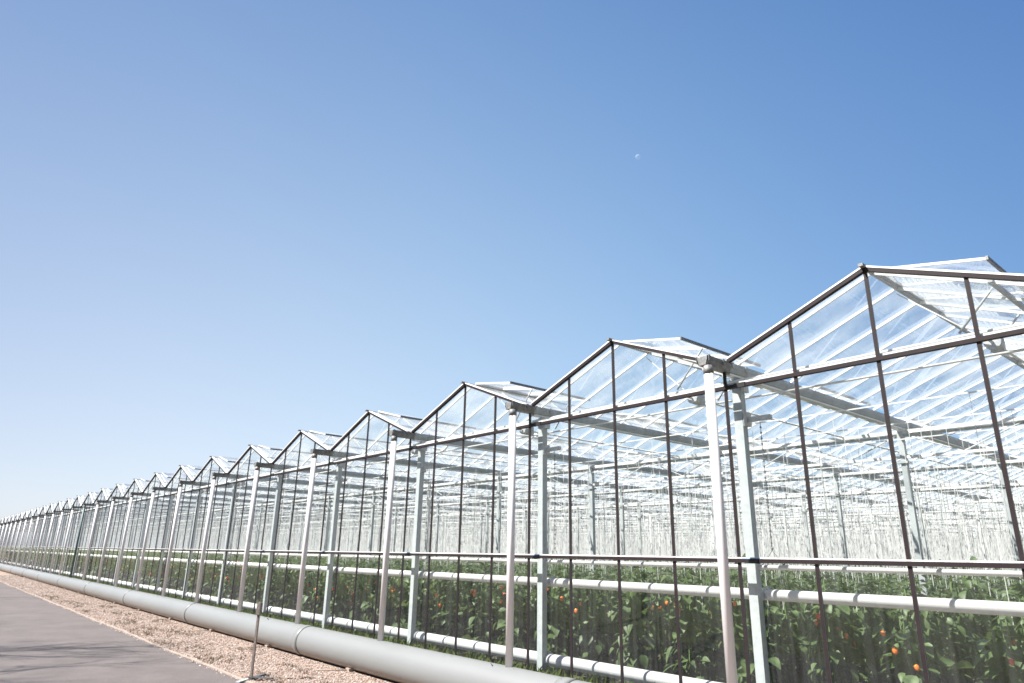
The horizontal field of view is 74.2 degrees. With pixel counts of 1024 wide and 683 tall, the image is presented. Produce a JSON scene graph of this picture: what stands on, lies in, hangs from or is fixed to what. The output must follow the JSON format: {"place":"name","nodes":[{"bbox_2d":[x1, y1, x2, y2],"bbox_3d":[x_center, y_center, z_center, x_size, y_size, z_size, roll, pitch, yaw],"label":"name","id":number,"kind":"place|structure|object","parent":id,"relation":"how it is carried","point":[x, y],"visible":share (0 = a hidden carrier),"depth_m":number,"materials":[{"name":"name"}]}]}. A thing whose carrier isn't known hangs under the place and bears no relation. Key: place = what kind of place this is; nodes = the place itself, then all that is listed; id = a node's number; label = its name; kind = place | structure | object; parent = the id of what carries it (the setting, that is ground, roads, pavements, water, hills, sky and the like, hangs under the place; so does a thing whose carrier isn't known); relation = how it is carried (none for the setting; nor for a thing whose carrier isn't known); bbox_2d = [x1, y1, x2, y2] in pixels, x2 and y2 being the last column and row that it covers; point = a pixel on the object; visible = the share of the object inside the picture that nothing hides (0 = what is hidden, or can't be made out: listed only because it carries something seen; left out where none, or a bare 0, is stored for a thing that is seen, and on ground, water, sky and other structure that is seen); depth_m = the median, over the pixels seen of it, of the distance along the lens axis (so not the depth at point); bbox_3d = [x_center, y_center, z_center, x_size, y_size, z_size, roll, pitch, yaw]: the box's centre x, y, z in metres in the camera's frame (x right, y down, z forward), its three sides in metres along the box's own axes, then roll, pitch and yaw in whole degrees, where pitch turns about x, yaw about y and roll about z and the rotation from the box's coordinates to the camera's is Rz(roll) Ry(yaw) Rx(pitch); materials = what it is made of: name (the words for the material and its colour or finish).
{"place":"outdoors","nodes":[
{"label":"outdoors","id":0,"kind":"place"},
{"bbox_2d":[0,583,245,682],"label":"road","id":1,"kind":"structure","parent":0,"point":[42,641],"depth_m":12.46,"materials":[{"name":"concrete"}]},
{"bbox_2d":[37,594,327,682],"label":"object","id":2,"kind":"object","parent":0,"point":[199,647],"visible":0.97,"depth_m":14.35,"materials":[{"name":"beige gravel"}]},
{"bbox_2d":[0,571,398,682],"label":"gravel strip","id":3,"kind":"object","parent":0,"point":[313,660],"depth_m":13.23,"materials":[{"name":"beige gravel"}]},
{"bbox_2d":[4,582,253,682],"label":"road edging","id":4,"kind":"object","parent":3,"relation":"on","point":[177,653],"visible":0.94,"depth_m":13.45,"materials":[{"name":"concrete"}]},
{"bbox_2d":[236,602,273,682],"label":"marker post","id":5,"kind":"object","parent":3,"relation":"on","point":[258,614],"visible":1,"depth_m":10.32,"materials":[{"name":"grey metal"}]},
{"bbox_2d":[0,563,589,682],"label":"drain pipe","id":6,"kind":"object","parent":3,"relation":"on","point":[399,663],"visible":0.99,"depth_m":11.83,"materials":[{"name":"grey plastic"}]},
{"bbox_2d":[56,573,654,682],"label":"foundation wall","id":7,"kind":"structure","parent":3,"relation":"on","point":[432,648],"depth_m":11.51,"materials":[{"name":"grey concrete"}]},
{"bbox_2d":[1,562,978,682],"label":"greenhouse floor","id":8,"kind":"structure","parent":0,"point":[464,652],"depth_m":12.19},
{"bbox_2d":[102,551,116,583],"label":"pepper plant","id":9,"kind":"object","parent":8,"relation":"on","point":[106,574],"visible":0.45,"depth_m":30.59,"materials":[{"name":"green plant"}]},
{"bbox_2d":[120,552,134,581],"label":"pepper plant","id":10,"kind":"object","parent":8,"relation":"on","point":[125,572],"visible":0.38,"depth_m":28.26,"materials":[{"name":"green plant"}]},
{"bbox_2d":[140,552,158,584],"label":"pepper plant","id":11,"kind":"object","parent":8,"relation":"on","point":[144,566],"visible":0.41,"depth_m":26.03,"materials":[{"name":"green plant"}]},
{"bbox_2d":[146,554,166,592],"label":"pepper plant","id":12,"kind":"object","parent":8,"relation":"on","point":[153,577],"visible":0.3,"depth_m":24.83,"materials":[{"name":"green plant"}]},
{"bbox_2d":[167,557,184,595],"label":"pepper plant","id":13,"kind":"object","parent":8,"relation":"on","point":[174,577],"visible":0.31,"depth_m":23.03,"materials":[{"name":"green plant"}]},
{"bbox_2d":[170,563,192,597],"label":"pepper plant","id":14,"kind":"object","parent":8,"relation":"on","point":[181,580],"visible":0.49,"depth_m":22.41,"materials":[{"name":"green plant"}]},
{"bbox_2d":[188,566,207,599],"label":"pepper plant","id":15,"kind":"object","parent":8,"relation":"on","point":[192,579],"visible":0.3,"depth_m":21.20,"materials":[{"name":"green plant"}]},
{"bbox_2d":[191,556,215,602],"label":"pepper plant","id":16,"kind":"object","parent":8,"relation":"on","point":[205,588],"visible":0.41,"depth_m":20.70,"materials":[{"name":"green plant"}]},
{"bbox_2d":[203,555,224,602],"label":"pepper plant","id":17,"kind":"object","parent":8,"relation":"on","point":[218,572],"visible":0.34,"depth_m":20.11,"materials":[{"name":"green plant"}]},
{"bbox_2d":[210,557,234,606],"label":"pepper plant","id":18,"kind":"object","parent":8,"relation":"on","point":[216,593],"visible":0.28,"depth_m":19.56,"materials":[{"name":"green plant"}]},
{"bbox_2d":[221,557,243,607],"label":"pepper plant","id":19,"kind":"object","parent":8,"relation":"on","point":[229,580],"visible":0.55,"depth_m":18.91,"materials":[{"name":"green plant"}]},
{"bbox_2d":[236,559,261,610],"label":"pepper plant","id":20,"kind":"object","parent":8,"relation":"on","point":[249,580],"visible":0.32,"depth_m":18.42,"materials":[{"name":"green plant"}]},
{"bbox_2d":[237,557,265,612],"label":"pepper plant","id":21,"kind":"object","parent":8,"relation":"on","point":[254,572],"visible":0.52,"depth_m":17.71,"materials":[{"name":"green plant"}]},
{"bbox_2d":[253,558,280,605],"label":"pepper plant","id":22,"kind":"object","parent":8,"relation":"on","point":[263,583],"visible":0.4,"depth_m":17.21,"materials":[{"name":"green plant"}]},
{"bbox_2d":[269,560,289,617],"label":"pepper plant","id":23,"kind":"object","parent":8,"relation":"on","point":[276,586],"visible":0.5,"depth_m":16.62,"materials":[{"name":"green plant"}]},
{"bbox_2d":[280,561,306,620],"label":"pepper plant","id":24,"kind":"object","parent":8,"relation":"on","point":[290,599],"visible":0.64,"depth_m":16.07,"materials":[{"name":"green plant"}]},
{"bbox_2d":[283,557,308,608],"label":"pepper plant","id":25,"kind":"object","parent":8,"relation":"on","point":[293,578],"visible":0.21,"depth_m":16.92,"materials":[{"name":"green plant"}]},
{"bbox_2d":[298,563,321,623],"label":"pepper plant","id":26,"kind":"object","parent":8,"relation":"on","point":[308,594],"visible":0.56,"depth_m":15.42,"materials":[{"name":"green plant"}]},
{"bbox_2d":[309,559,337,625],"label":"pepper plant","id":27,"kind":"object","parent":8,"relation":"on","point":[322,590],"visible":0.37,"depth_m":14.85,"materials":[{"name":"green plant"}]},
{"bbox_2d":[316,557,341,623],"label":"pepper plant","id":28,"kind":"object","parent":8,"relation":"on","point":[321,604],"visible":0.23,"depth_m":15.72,"materials":[{"name":"green plant"}]},
{"bbox_2d":[328,565,355,631],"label":"pepper plant","id":29,"kind":"object","parent":8,"relation":"on","point":[339,599],"visible":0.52,"depth_m":14.22,"materials":[{"name":"green plant"}]},
{"bbox_2d":[330,557,356,629],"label":"pepper plant","id":30,"kind":"object","parent":8,"relation":"on","point":[346,576],"visible":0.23,"depth_m":15.29,"materials":[{"name":"green plant"}]},
{"bbox_2d":[343,561,371,634],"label":"pepper plant","id":31,"kind":"object","parent":8,"relation":"on","point":[360,580],"visible":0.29,"depth_m":14.51,"materials":[{"name":"green plant"}]},
{"bbox_2d":[348,561,377,637],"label":"pepper plant","id":32,"kind":"object","parent":8,"relation":"on","point":[361,594],"visible":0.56,"depth_m":13.72,"materials":[{"name":"green plant"}]},
{"bbox_2d":[356,562,390,622],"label":"pepper plant","id":33,"kind":"object","parent":8,"relation":"on","point":[371,609],"visible":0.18,"depth_m":13.85,"materials":[{"name":"green plant"}]},
{"bbox_2d":[361,559,392,635],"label":"pepper plant","id":34,"kind":"object","parent":8,"relation":"on","point":[372,597],"visible":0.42,"depth_m":13.09,"materials":[{"name":"green plant"}]},
{"bbox_2d":[376,564,408,642],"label":"pepper plant","id":35,"kind":"object","parent":8,"relation":"on","point":[389,607],"visible":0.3,"depth_m":13.28,"materials":[{"name":"green plant"}]},
{"bbox_2d":[384,559,425,643],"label":"pepper plant","id":36,"kind":"object","parent":8,"relation":"on","point":[395,587],"visible":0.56,"depth_m":12.60,"materials":[{"name":"green plant"}]},
{"bbox_2d":[396,578,436,647],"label":"pepper plant","id":37,"kind":"object","parent":8,"relation":"on","point":[421,610],"visible":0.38,"depth_m":11.96,"materials":[{"name":"green plant"}]},
{"bbox_2d":[406,567,435,643],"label":"pepper plant","id":38,"kind":"object","parent":8,"relation":"on","point":[424,594],"visible":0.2,"depth_m":12.82,"materials":[{"name":"green plant"}]},
{"bbox_2d":[422,561,448,645],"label":"pepper plant","id":39,"kind":"object","parent":8,"relation":"on","point":[435,567],"visible":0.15,"depth_m":13.91,"materials":[{"name":"green plant"}]},
{"bbox_2d":[416,565,460,648],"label":"pepper plant","id":40,"kind":"object","parent":8,"relation":"on","point":[439,628],"visible":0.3,"depth_m":12.17,"materials":[{"name":"green plant"}]},
{"bbox_2d":[426,563,453,650],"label":"pepper plant","id":41,"kind":"object","parent":8,"relation":"on","point":[433,603],"visible":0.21,"depth_m":13.12,"materials":[{"name":"green plant"}]},
{"bbox_2d":[431,565,470,652],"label":"pepper plant","id":42,"kind":"object","parent":8,"relation":"on","point":[443,616],"visible":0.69,"depth_m":11.37,"materials":[{"name":"green plant"}]},
{"bbox_2d":[450,562,478,654],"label":"pepper plant","id":43,"kind":"object","parent":8,"relation":"on","point":[463,605],"visible":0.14,"depth_m":12.43,"materials":[{"name":"green plant"}]},
{"bbox_2d":[453,561,488,655],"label":"pepper plant","id":44,"kind":"object","parent":8,"relation":"on","point":[466,613],"visible":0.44,"depth_m":11.64,"materials":[{"name":"green plant"}]},
{"bbox_2d":[461,570,505,659],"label":"pepper plant","id":45,"kind":"object","parent":8,"relation":"on","point":[482,616],"visible":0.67,"depth_m":10.77,"materials":[{"name":"green plant"}]},
{"bbox_2d":[480,570,505,661],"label":"pepper plant","id":46,"kind":"object","parent":8,"relation":"on","point":[495,631],"visible":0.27,"depth_m":11.06,"materials":[{"name":"green plant"}]},
{"bbox_2d":[479,562,506,661],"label":"pepper plant","id":47,"kind":"object","parent":8,"relation":"on","point":[494,587],"visible":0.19,"depth_m":11.92,"materials":[{"name":"green plant"}]},
{"bbox_2d":[0,255,1023,682],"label":"greenhouse","id":48,"kind":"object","parent":8,"relation":"on","point":[546,409],"visible":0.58,"depth_m":12.53,"materials":[{"name":"clear glass"}]},
{"bbox_2d":[1,561,720,682],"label":"heating pipe","id":49,"kind":"object","parent":48,"relation":"attached to","point":[636,675],"visible":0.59,"depth_m":9.99,"materials":[{"name":"metal"}]},
{"bbox_2d":[0,550,1023,616],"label":"heating pipe","id":50,"kind":"object","parent":48,"relation":"attached to","point":[1001,608],"visible":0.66,"depth_m":7.28,"materials":[{"name":"metal"}]},
{"bbox_2d":[1,547,1022,576],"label":"heating pipe","id":51,"kind":"object","parent":48,"relation":"attached to","point":[996,573],"depth_m":7.23,"materials":[{"name":"white metal"}]},
{"bbox_2d":[5,548,1023,682],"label":"pepper crop","id":52,"kind":"object","parent":48,"relation":"in","point":[843,575],"visible":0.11,"depth_m":13.09,"materials":[{"name":"green plant"}]},
{"bbox_2d":[18,391,1023,630],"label":"crop twine","id":53,"kind":"object","parent":48,"relation":"hanging from","point":[942,550],"visible":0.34,"depth_m":20.16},
{"bbox_2d":[492,563,532,666],"bbox_3d":[0.015,4.257,10.228,0.647,1.746,0.672,7,-19,-19],"label":"pepper plant","id":54,"kind":"object","parent":8,"relation":"on","point":[519,596],"visible":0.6,"depth_m":10.21,"materials":[{"name":"green plant"}]},
{"bbox_2d":[500,563,534,646],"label":"pepper plant","id":55,"kind":"object","parent":8,"relation":"on","point":[523,588],"visible":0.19,"depth_m":11.32,"materials":[{"name":"green plant"}]},
{"bbox_2d":[517,568,554,667],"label":"pepper plant","id":56,"kind":"object","parent":8,"relation":"on","point":[533,614],"visible":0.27,"depth_m":10.47,"materials":[{"name":"green plant"}]},
{"bbox_2d":[532,571,569,647],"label":"pepper plant","id":57,"kind":"object","parent":8,"relation":"on","point":[551,574],"visible":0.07,"depth_m":10.93,"materials":[{"name":"green plant"}]},
{"bbox_2d":[534,569,579,673],"bbox_3d":[0.652,4.117,9.627,0.699,1.670,0.757,1,-18,1],"label":"pepper plant","id":58,"kind":"object","parent":8,"relation":"on","point":[556,623],"visible":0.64,"depth_m":9.58,"materials":[{"name":"green plant"}]},
{"bbox_2d":[547,559,592,677],"bbox_3d":[0.840,4.146,9.946,0.673,1.814,0.698,-12,-22,35],"label":"pepper plant","id":59,"kind":"object","parent":8,"relation":"on","point":[566,593],"visible":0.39,"depth_m":9.91,"materials":[{"name":"green plant"}]},
{"bbox_2d":[560,570,584,656],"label":"pepper plant","id":60,"kind":"object","parent":8,"relation":"on","point":[566,638],"visible":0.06,"depth_m":11.02,"materials":[{"name":"green plant"}]},
{"bbox_2d":[567,569,604,676],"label":"pepper plant","id":61,"kind":"object","parent":8,"relation":"on","point":[575,641],"visible":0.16,"depth_m":10.10,"materials":[{"name":"green plant"}]},
{"bbox_2d":[573,572,616,681],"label":"pepper plant","id":62,"kind":"object","parent":8,"relation":"on","point":[586,637],"visible":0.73,"depth_m":9.02,"materials":[{"name":"green plant"}]},
{"bbox_2d":[589,572,628,682],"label":"pepper plant","id":63,"kind":"object","parent":8,"relation":"on","point":[610,636],"visible":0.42,"depth_m":9.35,"materials":[{"name":"green plant"}]},
{"bbox_2d":[595,574,629,679],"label":"pepper plant","id":64,"kind":"object","parent":8,"relation":"on","point":[615,619],"visible":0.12,"depth_m":10.31,"materials":[{"name":"green plant"}]},
{"bbox_2d":[611,566,652,663],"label":"pepper plant","id":65,"kind":"object","parent":8,"relation":"on","point":[626,601],"visible":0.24,"depth_m":9.77,"materials":[{"name":"green plant"}]},
{"bbox_2d":[608,568,655,682],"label":"pepper plant","id":66,"kind":"object","parent":8,"relation":"on","point":[633,629],"visible":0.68,"depth_m":8.40,"materials":[{"name":"green plant"}]},
{"bbox_2d":[638,571,671,672],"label":"pepper plant","id":67,"kind":"object","parent":8,"relation":"on","point":[646,644],"visible":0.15,"depth_m":9.73,"materials":[{"name":"green plant"}]},
{"bbox_2d":[634,566,677,674],"bbox_3d":[1.854,3.823,8.819,0.662,1.786,0.687,3,-18,-7],"label":"pepper plant","id":68,"kind":"object","parent":8,"relation":"on","point":[658,635],"visible":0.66,"depth_m":8.74,"materials":[{"name":"green plant"}]},
{"bbox_2d":[658,575,686,675],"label":"pepper plant","id":69,"kind":"object","parent":8,"relation":"on","point":[668,638],"visible":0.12,"depth_m":10.07,"materials":[{"name":"green plant"}]},
{"bbox_2d":[658,577,696,675],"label":"pepper plant","id":70,"kind":"object","parent":8,"relation":"on","point":[674,640],"visible":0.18,"depth_m":9.00,"materials":[{"name":"green plant"}]},
{"bbox_2d":[657,567,716,679],"bbox_3d":[2.050,3.543,7.880,0.672,1.761,0.698,-10,-20,31],"label":"pepper plant","id":71,"kind":"object","parent":8,"relation":"on","point":[698,643],"visible":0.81,"depth_m":7.90,"materials":[{"name":"green plant"}]},
{"bbox_2d":[670,572,715,675],"bbox_3d":[2.528,4.034,9.261,0.662,1.671,0.638,-10,-21,31],"label":"pepper plant","id":72,"kind":"object","parent":8,"relation":"on","point":[696,598],"visible":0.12,"depth_m":9.31,"materials":[{"name":"green plant"}]},
{"bbox_2d":[691,573,720,665],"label":"pepper plant","id":73,"kind":"object","parent":8,"relation":"on","point":[708,598],"visible":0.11,"depth_m":9.58,"materials":[{"name":"green plant"}]},
{"bbox_2d":[683,571,742,682],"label":"pepper plant","id":74,"kind":"object","parent":8,"relation":"on","point":[715,633],"visible":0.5,"depth_m":8.12,"materials":[{"name":"green plant"}]},
{"bbox_2d":[702,568,752,682],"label":"pepper plant","id":75,"kind":"object","parent":8,"relation":"on","point":[738,655],"visible":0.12,"depth_m":8.50,"materials":[{"name":"green plant"}]},
{"bbox_2d":[713,570,780,682],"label":"pepper plant","id":76,"kind":"object","parent":8,"relation":"on","point":[741,662],"visible":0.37,"depth_m":7.29,"materials":[{"name":"green plant"}]},
{"bbox_2d":[761,576,783,677],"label":"pepper plant","id":77,"kind":"object","parent":8,"relation":"on","point":[771,586],"visible":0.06,"depth_m":9.04,"materials":[{"name":"green plant"}]},
{"bbox_2d":[750,584,809,682],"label":"pepper plant","id":78,"kind":"object","parent":8,"relation":"on","point":[780,649],"visible":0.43,"depth_m":7.50,"materials":[{"name":"green plant"}]},
{"bbox_2d":[761,577,817,682],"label":"pepper plant","id":79,"kind":"object","parent":8,"relation":"on","point":[794,659],"visible":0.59,"depth_m":7.77,"materials":[{"name":"green plant"}]},
{"bbox_2d":[765,570,816,673],"bbox_3d":[3.739,3.962,9.174,0.666,1.797,0.692,2,-18,-2],"label":"pepper plant","id":80,"kind":"object","parent":8,"relation":"on","point":[784,583],"visible":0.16,"depth_m":9.35,"materials":[{"name":"green plant"}]},
{"bbox_2d":[785,577,839,682],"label":"pepper plant","id":81,"kind":"object","parent":8,"relation":"on","point":[803,606],"visible":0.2,"depth_m":8.09,"materials":[{"name":"green plant"}]},
{"bbox_2d":[797,574,869,682],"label":"pepper plant","id":82,"kind":"object","parent":8,"relation":"on","point":[836,642],"visible":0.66,"depth_m":6.76,"materials":[{"name":"green plant"}]},
{"bbox_2d":[811,574,866,680],"bbox_3d":[4.171,3.805,8.488,0.769,1.697,0.710,10,-20,-26],"label":"pepper plant","id":83,"kind":"object","parent":8,"relation":"on","point":[846,589],"visible":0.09,"depth_m":8.73,"materials":[{"name":"green plant"}]},
{"bbox_2d":[812,583,876,682],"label":"pepper plant","id":84,"kind":"object","parent":8,"relation":"on","point":[856,648],"visible":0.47,"depth_m":6.93,"materials":[{"name":"green plant"}]},
{"bbox_2d":[831,583,895,682],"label":"pepper plant","id":85,"kind":"object","parent":8,"relation":"on","point":[867,618],"visible":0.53,"depth_m":7.25,"materials":[{"name":"green plant"}]},
{"bbox_2d":[851,576,902,682],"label":"pepper plant","id":86,"kind":"object","parent":8,"relation":"on","point":[890,627],"visible":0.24,"depth_m":7.58,"materials":[{"name":"green plant"}]},
{"bbox_2d":[863,574,916,682],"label":"pepper plant","id":87,"kind":"object","parent":8,"relation":"on","point":[894,586],"visible":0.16,"depth_m":7.93,"materials":[{"name":"green plant"}]},
{"bbox_2d":[888,578,934,682],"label":"pepper plant","id":88,"kind":"object","parent":8,"relation":"on","point":[908,594],"visible":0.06,"depth_m":8.18,"materials":[{"name":"green plant"}]},
{"bbox_2d":[872,592,954,682],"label":"pepper plant","id":89,"kind":"object","parent":8,"relation":"on","point":[911,672],"visible":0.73,"depth_m":6.18,"materials":[{"name":"green plant"}]},
{"bbox_2d":[877,579,957,682],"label":"pepper plant","id":90,"kind":"object","parent":8,"relation":"on","point":[937,629],"visible":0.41,"depth_m":6.50,"materials":[{"name":"green plant"}]},
{"bbox_2d":[909,590,987,682],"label":"pepper plant","id":91,"kind":"object","parent":8,"relation":"on","point":[962,633],"visible":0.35,"depth_m":6.62,"materials":[{"name":"green plant"}]},
{"bbox_2d":[927,580,985,682],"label":"pepper plant","id":92,"kind":"object","parent":8,"relation":"on","point":[972,629],"visible":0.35,"depth_m":6.89,"materials":[{"name":"green plant"}]},
{"bbox_2d":[930,575,1003,682],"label":"pepper plant","id":93,"kind":"object","parent":8,"relation":"on","point":[972,618],"visible":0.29,"depth_m":7.22,"materials":[{"name":"green plant"}]},
{"bbox_2d":[944,576,1009,682],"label":"pepper plant","id":94,"kind":"object","parent":8,"relation":"on","point":[977,621],"visible":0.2,"depth_m":7.50,"materials":[{"name":"green plant"}]},
{"bbox_2d":[948,591,1023,682],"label":"pepper plant","id":95,"kind":"object","parent":8,"relation":"on","point":[997,663],"visible":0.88,"depth_m":5.68,"materials":[{"name":"green plant"}]},
{"bbox_2d":[939,556,990,620],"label":"plant shoot","id":96,"kind":"object","parent":95,"relation":"attached to","point":[967,581],"visible":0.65,"depth_m":5.83,"materials":[{"name":"green plant"}]},
{"bbox_2d":[985,577,1023,645],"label":"pepper plant","id":97,"kind":"object","parent":8,"relation":"on","point":[1020,587],"visible":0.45,"depth_m":6.45,"materials":[{"name":"green plant"}]},
{"bbox_2d":[986,590,1023,682],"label":"pepper plant","id":98,"kind":"object","parent":8,"relation":"on","point":[1015,645],"visible":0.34,"depth_m":5.99,"materials":[{"name":"green plant"}]},
{"bbox_2d":[0,0,1023,551],"label":"sky","id":99,"kind":"structure","parent":0,"point":[227,227],"materials":[{"name":"blue"}]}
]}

